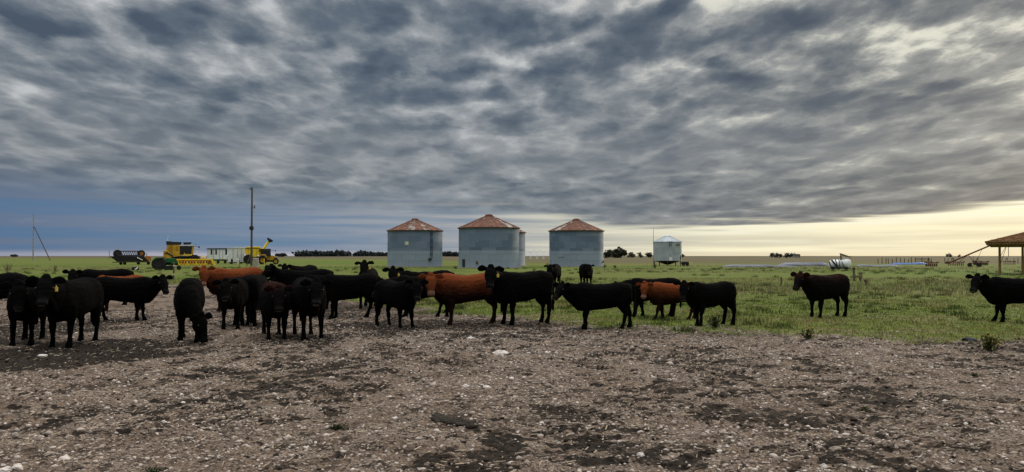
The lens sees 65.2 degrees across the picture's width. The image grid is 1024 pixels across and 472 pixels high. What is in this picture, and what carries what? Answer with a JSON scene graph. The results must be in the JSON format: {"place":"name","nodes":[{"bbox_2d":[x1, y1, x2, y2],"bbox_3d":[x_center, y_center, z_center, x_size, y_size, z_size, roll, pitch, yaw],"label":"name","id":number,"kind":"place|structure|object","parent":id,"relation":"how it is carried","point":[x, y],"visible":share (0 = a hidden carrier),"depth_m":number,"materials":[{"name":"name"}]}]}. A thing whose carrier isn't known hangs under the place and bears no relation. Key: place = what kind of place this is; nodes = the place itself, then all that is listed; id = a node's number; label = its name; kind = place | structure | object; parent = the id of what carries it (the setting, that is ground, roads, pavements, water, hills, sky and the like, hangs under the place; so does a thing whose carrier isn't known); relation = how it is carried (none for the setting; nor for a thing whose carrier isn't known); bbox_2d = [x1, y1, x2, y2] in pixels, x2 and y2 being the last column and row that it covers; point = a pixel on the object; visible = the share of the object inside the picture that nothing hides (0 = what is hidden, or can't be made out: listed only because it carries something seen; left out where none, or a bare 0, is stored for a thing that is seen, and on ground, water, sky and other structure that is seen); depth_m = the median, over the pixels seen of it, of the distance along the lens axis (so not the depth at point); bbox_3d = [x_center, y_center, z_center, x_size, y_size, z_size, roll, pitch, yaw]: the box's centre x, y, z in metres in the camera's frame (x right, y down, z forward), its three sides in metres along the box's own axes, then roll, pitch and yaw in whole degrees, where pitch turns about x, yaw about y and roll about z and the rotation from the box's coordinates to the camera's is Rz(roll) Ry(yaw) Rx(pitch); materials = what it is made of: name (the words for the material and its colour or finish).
{"place":"outdoors","nodes":[
{"label":"outdoors","id":0,"kind":"place"},
{"bbox_2d":[0,256,1023,471],"bbox_3d":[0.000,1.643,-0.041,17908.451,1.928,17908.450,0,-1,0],"label":"ground","id":1,"kind":"structure","parent":0,"point":[161,301],"depth_m":9.95,"materials":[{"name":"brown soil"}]},
{"bbox_2d":[0,466,12,471],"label":"stone","id":2,"kind":"object","parent":1,"relation":"on","point":[6,468],"visible":0.97,"depth_m":6.16,"materials":[{"name":"white stone"}]},
{"bbox_2d":[2,263,12,272],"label":"dry shrub","id":3,"kind":"object","parent":1,"relation":"on","point":[6,267],"visible":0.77,"depth_m":60.61,"materials":[{"name":"plant"}]},
{"bbox_2d":[0,272,27,298],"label":"cow","id":4,"kind":"object","parent":1,"relation":"on","point":[11,277],"visible":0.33,"depth_m":20.90},
{"bbox_2d":[12,463,23,470],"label":"stone","id":5,"kind":"object","parent":1,"relation":"on","point":[18,466],"visible":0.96,"depth_m":6.22,"materials":[{"name":"white stone"}]},
{"bbox_2d":[0,279,46,345],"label":"cow","id":6,"kind":"object","parent":1,"relation":"on","point":[21,305],"visible":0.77,"depth_m":14.77},
{"bbox_2d":[32,215,50,260],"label":"utility pole","id":7,"kind":"object","parent":1,"relation":"on","point":[33,242],"visible":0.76,"depth_m":274.88,"materials":[{"name":"wood"}]},
{"bbox_2d":[58,454,70,460],"bbox_3d":[-3.701,1.855,6.628,0.098,0.082,0.100,1,-2,-37],"label":"stone","id":8,"kind":"object","parent":1,"relation":"on","point":[65,457],"visible":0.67,"depth_m":6.61,"materials":[{"name":"white stone"}]},
{"bbox_2d":[25,274,103,347],"bbox_3d":[-8.216,1.381,14.777,0.696,1.399,2.384,0,-1,-4],"label":"cow","id":9,"kind":"object","parent":1,"relation":"on","point":[61,299],"visible":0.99,"depth_m":14.55},
{"bbox_2d":[62,269,133,304],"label":"cow","id":10,"kind":"object","parent":1,"relation":"on","point":[76,274],"visible":0.36,"depth_m":26.30},
{"bbox_2d":[98,275,142,311],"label":"cow","id":11,"kind":"object","parent":1,"relation":"on","point":[106,308],"visible":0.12,"depth_m":24.06},
{"bbox_2d":[110,250,150,264],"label":"harvester header","id":12,"kind":"object","parent":1,"relation":"on","point":[118,256],"visible":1,"depth_m":146.53,"materials":[{"name":"black metal"}]},
{"bbox_2d":[90,274,172,321],"bbox_3d":[-9.653,1.570,20.317,2.015,1.210,0.637,0,-1,-3],"label":"cow","id":13,"kind":"object","parent":1,"relation":"on","point":[139,292],"visible":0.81,"depth_m":20.16},
{"bbox_2d":[143,465,168,471],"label":"weed","id":14,"kind":"object","parent":1,"relation":"on","point":[150,469],"visible":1,"depth_m":6.08,"materials":[{"name":"green plant"}]},
{"bbox_2d":[151,257,180,269],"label":"tractor","id":15,"kind":"object","parent":1,"relation":"on","point":[160,263],"visible":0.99,"depth_m":92.71,"materials":[{"name":"green metal"}]},
{"bbox_2d":[173,262,174,279],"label":"fence post","id":16,"kind":"object","parent":1,"relation":"on","point":[173,270],"visible":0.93,"depth_m":54.20,"materials":[{"name":"grey wood"}]},
{"bbox_2d":[163,236,199,259],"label":"combine harvester","id":17,"kind":"object","parent":1,"relation":"on","point":[176,250],"visible":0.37,"depth_m":163.68,"materials":[{"name":"yellow paint"}]},
{"bbox_2d":[173,278,212,342],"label":"cow","id":18,"kind":"object","parent":1,"relation":"on","point":[189,299],"visible":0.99,"depth_m":15.16},
{"bbox_2d":[177,258,215,265],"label":"corn header","id":19,"kind":"object","parent":1,"relation":"on","point":[195,261],"visible":0.91,"depth_m":134.73,"materials":[{"name":"yellow paint"}]},
{"bbox_2d":[207,248,227,263],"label":"caravan","id":20,"kind":"object","parent":1,"relation":"on","point":[218,255],"visible":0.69,"depth_m":170.90,"materials":[{"name":"metal"}]},
{"bbox_2d":[192,265,262,311],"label":"cow","id":21,"kind":"object","parent":1,"relation":"on","point":[208,276],"visible":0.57,"depth_m":23.44},
{"bbox_2d":[211,276,250,329],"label":"cow","id":22,"kind":"object","parent":1,"relation":"on","point":[235,293],"visible":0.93,"depth_m":17.94},
{"bbox_2d":[228,247,243,263],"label":"caravan","id":23,"kind":"object","parent":1,"relation":"on","point":[235,253],"visible":0.77,"depth_m":166.50,"materials":[{"name":"white paint"}]},
{"bbox_2d":[246,187,254,265],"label":"utility pole","id":24,"kind":"object","parent":1,"relation":"on","point":[251,227],"visible":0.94,"depth_m":128.87,"materials":[{"name":"brown wood"}]},
{"bbox_2d":[253,258,258,266],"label":"concrete block","id":25,"kind":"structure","parent":1,"relation":"on","point":[255,262],"depth_m":114.19,"materials":[{"name":"white concrete"}]},
{"bbox_2d":[243,238,272,263],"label":"grain cart","id":26,"kind":"object","parent":1,"relation":"on","point":[256,251],"visible":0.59,"depth_m":165.10,"materials":[{"name":"yellow paint"}]},
{"bbox_2d":[240,274,275,326],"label":"cow","id":27,"kind":"object","parent":1,"relation":"on","point":[256,282],"visible":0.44,"depth_m":18.72},
{"bbox_2d":[259,249,278,263],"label":"tractor","id":28,"kind":"object","parent":1,"relation":"on","point":[266,255],"visible":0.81,"depth_m":155.37,"materials":[{"name":"yellow metal"}]},
{"bbox_2d":[258,281,293,339],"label":"cow","id":29,"kind":"object","parent":1,"relation":"on","point":[274,299],"visible":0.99,"depth_m":15.92},
{"bbox_2d":[261,263,333,309],"bbox_3d":[-6.667,1.575,24.839,2.302,1.459,0.685,1,-2,-19],"label":"cow","id":30,"kind":"object","parent":1,"relation":"on","point":[286,277],"visible":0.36,"depth_m":24.60},
{"bbox_2d":[278,263,317,270],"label":"cow","id":31,"kind":"object","parent":1,"relation":"on","point":[284,266],"visible":0.33,"depth_m":34.28},
{"bbox_2d":[290,277,332,340],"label":"cow","id":32,"kind":"object","parent":1,"relation":"on","point":[308,297],"visible":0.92,"depth_m":15.92},
{"bbox_2d":[327,423,348,430],"bbox_3d":[-1.649,1.805,7.562,0.214,0.087,0.181,0,-1,0],"label":"weed","id":33,"kind":"object","parent":1,"relation":"on","point":[337,427],"visible":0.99,"depth_m":7.55,"materials":[{"name":"green plant"}]},
{"bbox_2d":[304,273,379,318],"bbox_3d":[-4.648,1.608,21.447,2.296,1.262,0.636,0,-1,-11],"label":"cow","id":34,"kind":"object","parent":1,"relation":"on","point":[343,287],"visible":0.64,"depth_m":21.32},
{"bbox_2d":[355,260,377,308],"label":"cow","id":35,"kind":"object","parent":1,"relation":"on","point":[365,268],"visible":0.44,"depth_m":24.64},
{"bbox_2d":[291,249,458,256],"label":"wood","id":36,"kind":"object","parent":1,"relation":"on","point":[307,253],"visible":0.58,"depth_m":1542.39,"materials":[{"name":"green plant"}]},
{"bbox_2d":[374,278,428,327],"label":"cow","id":37,"kind":"object","parent":1,"relation":"on","point":[400,296],"visible":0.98,"depth_m":18.30},
{"bbox_2d":[371,275,448,317],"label":"cow","id":38,"kind":"object","parent":1,"relation":"on","point":[412,278],"visible":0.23,"depth_m":21.31},
{"bbox_2d":[386,218,443,266],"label":"grain bin","id":39,"kind":"object","parent":1,"relation":"on","point":[415,242],"visible":0.95,"depth_m":118.50,"materials":[{"name":"metal"}]},
{"bbox_2d":[382,265,454,312],"bbox_3d":[-2.695,1.554,23.118,2.152,1.417,0.772,1,-2,-21],"label":"cow","id":40,"kind":"object","parent":1,"relation":"on","point":[393,271],"visible":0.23,"depth_m":22.95},
{"bbox_2d":[429,412,452,421],"bbox_3d":[-0.738,1.864,8.190,0.230,0.065,0.442,1,-2,-38],"label":"cow pat","id":41,"kind":"object","parent":1,"relation":"on","point":[436,414],"visible":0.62,"depth_m":8.19,"materials":[{"name":"brown soil"}]},
{"bbox_2d":[431,416,477,428],"bbox_3d":[-0.555,1.853,7.972,0.602,0.066,0.266,-1,-2,32],"label":"cow pat","id":42,"kind":"object","parent":1,"relation":"on","point":[468,424],"visible":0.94,"depth_m":7.90,"materials":[{"name":"black soil"}]},
{"bbox_2d":[418,272,501,324],"bbox_3d":[-1.261,1.502,19.317,2.159,1.304,0.788,1,-2,-24],"label":"cow","id":43,"kind":"object","parent":1,"relation":"on","point":[450,290],"visible":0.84,"depth_m":19.12},
{"bbox_2d":[457,214,520,267],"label":"grain bin","id":44,"kind":"object","parent":1,"relation":"on","point":[486,240],"visible":0.98,"depth_m":106.52,"materials":[{"name":"metal"}]},
{"bbox_2d":[492,350,508,354],"bbox_3d":[-0.187,1.966,13.448,0.315,0.111,0.279,0,-1,0],"label":"stone","id":45,"kind":"object","parent":1,"relation":"on","point":[500,352],"visible":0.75,"depth_m":13.36,"materials":[{"name":"white stone"}]},
{"bbox_2d":[0,264,1019,295],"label":"dry stems","id":46,"kind":"object","parent":1,"relation":"on","point":[944,283],"visible":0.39,"depth_m":49.68,"materials":[{"name":"plant"}]},
{"bbox_2d":[0,310,1023,471],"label":"manure clods","id":47,"kind":"object","parent":1,"relation":"on","point":[566,440],"visible":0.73,"depth_m":11.10,"materials":[{"name":"soil"}]},
{"bbox_2d":[0,266,1023,332],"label":"grass clumps","id":48,"kind":"object","parent":1,"relation":"on","point":[955,307],"visible":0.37,"depth_m":26.98,"materials":[{"name":"green plant"}]},
{"bbox_2d":[18,323,1010,453],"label":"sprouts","id":49,"kind":"object","parent":1,"relation":"on","point":[624,401],"visible":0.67,"depth_m":10.93,"materials":[{"name":"green plant"}]},
{"bbox_2d":[478,264,554,325],"bbox_3d":[0.124,1.400,19.184,2.216,1.468,0.666,1,-2,-40],"label":"cow","id":50,"kind":"object","parent":1,"relation":"on","point":[512,289],"visible":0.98,"depth_m":18.98},
{"bbox_2d":[519,229,526,265],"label":"grain bin","id":51,"kind":"object","parent":1,"relation":"on","point":[521,248],"visible":0.15,"depth_m":129.03,"materials":[{"name":"metal"}]},
{"bbox_2d":[53,276,1023,346],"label":"pasture grass","id":52,"kind":"structure","parent":1,"relation":"on","point":[757,280],"depth_m":22.57,"materials":[{"name":"green plant"}]},
{"bbox_2d":[544,264,560,288],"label":"cow","id":53,"kind":"object","parent":1,"relation":"on","point":[554,270],"visible":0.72,"depth_m":40.28},
{"bbox_2d":[548,218,604,266],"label":"grain bin","id":54,"kind":"object","parent":1,"relation":"on","point":[575,242],"visible":0.92,"depth_m":119.51,"materials":[{"name":"metal"}]},
{"bbox_2d":[579,264,594,283],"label":"cow","id":55,"kind":"object","parent":1,"relation":"on","point":[586,271],"visible":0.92,"depth_m":41.92},
{"bbox_2d":[552,281,635,329],"bbox_3d":[1.839,1.574,18.169,1.928,1.114,0.613,0,-1,-4],"label":"cow","id":56,"kind":"object","parent":1,"relation":"on","point":[586,298],"visible":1,"depth_m":18.00},
{"bbox_2d":[603,249,612,257],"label":"tree","id":57,"kind":"object","parent":1,"relation":"on","point":[608,254],"visible":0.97,"depth_m":619.66,"materials":[{"name":"green plant"}]},
{"bbox_2d":[612,246,627,257],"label":"tree","id":58,"kind":"object","parent":1,"relation":"on","point":[619,252],"visible":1,"depth_m":628.15,"materials":[{"name":"green plant"}]},
{"bbox_2d":[627,252,635,257],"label":"tree","id":59,"kind":"object","parent":1,"relation":"on","point":[631,255],"visible":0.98,"depth_m":698.28,"materials":[{"name":"green plant"}]},
{"bbox_2d":[636,452,644,456],"bbox_3d":[1.062,1.816,6.613,0.065,0.061,0.064,1,-2,-41],"label":"stone","id":60,"kind":"object","parent":1,"relation":"on","point":[641,454],"visible":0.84,"depth_m":6.60,"materials":[{"name":"white stone"}]},
{"bbox_2d":[614,278,681,316],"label":"cow","id":61,"kind":"object","parent":1,"relation":"on","point":[639,299],"visible":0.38,"depth_m":21.86},
{"bbox_2d":[635,281,695,319],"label":"cow","id":62,"kind":"object","parent":1,"relation":"on","point":[660,295],"visible":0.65,"depth_m":20.62},
{"bbox_2d":[653,235,681,265],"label":"hopper bin","id":63,"kind":"object","parent":1,"relation":"on","point":[667,249],"visible":0.95,"depth_m":131.15,"materials":[{"name":"silver metal"}]},
{"bbox_2d":[673,280,736,326],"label":"cow","id":64,"kind":"object","parent":1,"relation":"on","point":[700,297],"visible":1,"depth_m":18.61},
{"bbox_2d":[707,313,722,327],"bbox_3d":[4.621,1.936,18.195,0.346,0.365,0.325,1,-2,-44],"label":"weed","id":65,"kind":"object","parent":1,"relation":"on","point":[715,321],"visible":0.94,"depth_m":18.18,"materials":[{"name":"green plant"}]},
{"bbox_2d":[722,264,795,266],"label":"grain bag","id":66,"kind":"object","parent":1,"relation":"on","point":[753,265],"visible":0.83,"depth_m":119.20,"materials":[{"name":"white plastic"}]},
{"bbox_2d":[779,262,827,265],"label":"grain bag","id":67,"kind":"object","parent":1,"relation":"on","point":[802,263],"visible":0.85,"depth_m":131.37,"materials":[{"name":"white plastic"}]},
{"bbox_2d":[795,324,818,339],"bbox_3d":[5.793,1.891,15.682,0.415,0.304,0.485,0,-1,0],"label":"weed","id":68,"kind":"object","parent":1,"relation":"on","point":[808,335],"visible":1,"depth_m":15.69,"materials":[{"name":"green plant"}]},
{"bbox_2d":[790,271,849,317],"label":"cow","id":69,"kind":"object","parent":1,"relation":"on","point":[820,289],"visible":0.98,"depth_m":21.41},
{"bbox_2d":[819,463,827,468],"bbox_3d":[2.423,1.792,6.206,0.062,0.059,0.059,0,-1,0],"label":"stone","id":70,"kind":"object","parent":1,"relation":"on","point":[823,465],"visible":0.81,"depth_m":6.19,"materials":[{"name":"white stone"}]},
{"bbox_2d":[830,446,841,450],"bbox_3d":[2.744,1.811,6.762,0.107,0.070,0.092,1,-2,-25],"label":"stone","id":71,"kind":"object","parent":1,"relation":"on","point":[835,448],"visible":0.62,"depth_m":6.73,"materials":[{"name":"beige stone"}]},
{"bbox_2d":[828,253,850,269],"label":"tank cart","id":72,"kind":"object","parent":1,"relation":"on","point":[841,263],"visible":0.97,"depth_m":93.23,"materials":[{"name":"white paint"}]},
{"bbox_2d":[852,267,855,280],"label":"fence post","id":73,"kind":"object","parent":1,"relation":"on","point":[853,268],"visible":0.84,"depth_m":52.11,"materials":[{"name":"brown wood"}]},
{"bbox_2d":[856,406,873,411],"bbox_3d":[3.770,1.848,8.544,0.143,0.066,0.155,1,-2,-24],"label":"weed","id":74,"kind":"object","parent":1,"relation":"on","point":[864,408],"visible":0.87,"depth_m":8.54,"materials":[{"name":"green plant"}]},
{"bbox_2d":[855,264,896,265],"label":"grain bag","id":75,"kind":"object","parent":1,"relation":"on","point":[876,265],"visible":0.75,"depth_m":125.09,"materials":[{"name":"white plastic"}]},
{"bbox_2d":[892,262,924,263],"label":"blue tarp","id":76,"kind":"object","parent":1,"relation":"on","point":[910,263],"visible":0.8,"depth_m":153.28,"materials":[{"name":"plastic"}]},
{"bbox_2d":[915,258,928,262],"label":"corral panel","id":77,"kind":"object","parent":1,"relation":"on","point":[921,259],"visible":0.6,"depth_m":158.56,"materials":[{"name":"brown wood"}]},
{"bbox_2d":[924,258,938,266],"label":"disc harrow","id":78,"kind":"object","parent":1,"relation":"on","point":[926,264],"visible":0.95,"depth_m":121.07,"materials":[{"name":"metal"}]},
{"bbox_2d":[947,258,964,265],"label":"disc harrow","id":79,"kind":"object","parent":1,"relation":"on","point":[955,262],"visible":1,"depth_m":131.88,"materials":[{"name":"metal"}]},
{"bbox_2d":[945,245,989,263],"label":"grain auger","id":80,"kind":"object","parent":1,"relation":"on","point":[964,256],"visible":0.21,"depth_m":163.43,"materials":[{"name":"metal"}]},
{"bbox_2d":[962,337,976,340],"bbox_3d":[9.053,2.067,15.818,0.262,0.131,0.197,0,-1,0],"label":"stone","id":81,"kind":"object","parent":1,"relation":"on","point":[968,339],"visible":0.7,"depth_m":15.76,"materials":[{"name":"grey stone"}]},
{"bbox_2d":[967,256,981,266],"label":"plough","id":82,"kind":"object","parent":1,"relation":"on","point":[977,264],"visible":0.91,"depth_m":117.76,"materials":[{"name":"metal"}]},
{"bbox_2d":[968,372,981,376],"bbox_3d":[6.253,1.869,10.814,0.171,0.072,0.157,1,-2,-29],"label":"weed","id":83,"kind":"object","parent":1,"relation":"on","point":[973,374],"visible":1,"depth_m":10.81,"materials":[{"name":"green plant"}]},
{"bbox_2d":[972,259,988,264],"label":"disc harrow","id":84,"kind":"object","parent":1,"relation":"on","point":[983,263],"visible":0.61,"depth_m":139.03,"materials":[{"name":"metal"}]},
{"bbox_2d":[976,332,1001,351],"bbox_3d":[8.181,1.831,13.712,0.367,0.363,0.534,-1,-2,34],"label":"weed","id":85,"kind":"object","parent":1,"relation":"on","point":[989,345],"visible":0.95,"depth_m":13.70,"materials":[{"name":"green plant"}]},
{"bbox_2d":[965,273,1023,321],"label":"cow","id":86,"kind":"object","parent":1,"relation":"on","point":[1000,293],"visible":0.99,"depth_m":19.92},
{"bbox_2d":[985,232,1023,274],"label":"open shed","id":87,"kind":"structure","parent":1,"relation":"on","point":[1015,240],"depth_m":70.24,"materials":[{"name":"brown wood"}]},
{"bbox_2d":[0,0,1023,255],"label":"sky","id":88,"kind":"structure","parent":0,"point":[716,127],"materials":[{"name":"grey"}]},
{"bbox_2d":[525,250,548,258],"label":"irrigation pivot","id":89,"kind":"object","parent":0,"point":[537,257],"visible":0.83,"depth_m":419.85,"materials":[{"name":"metal"}]}
]}

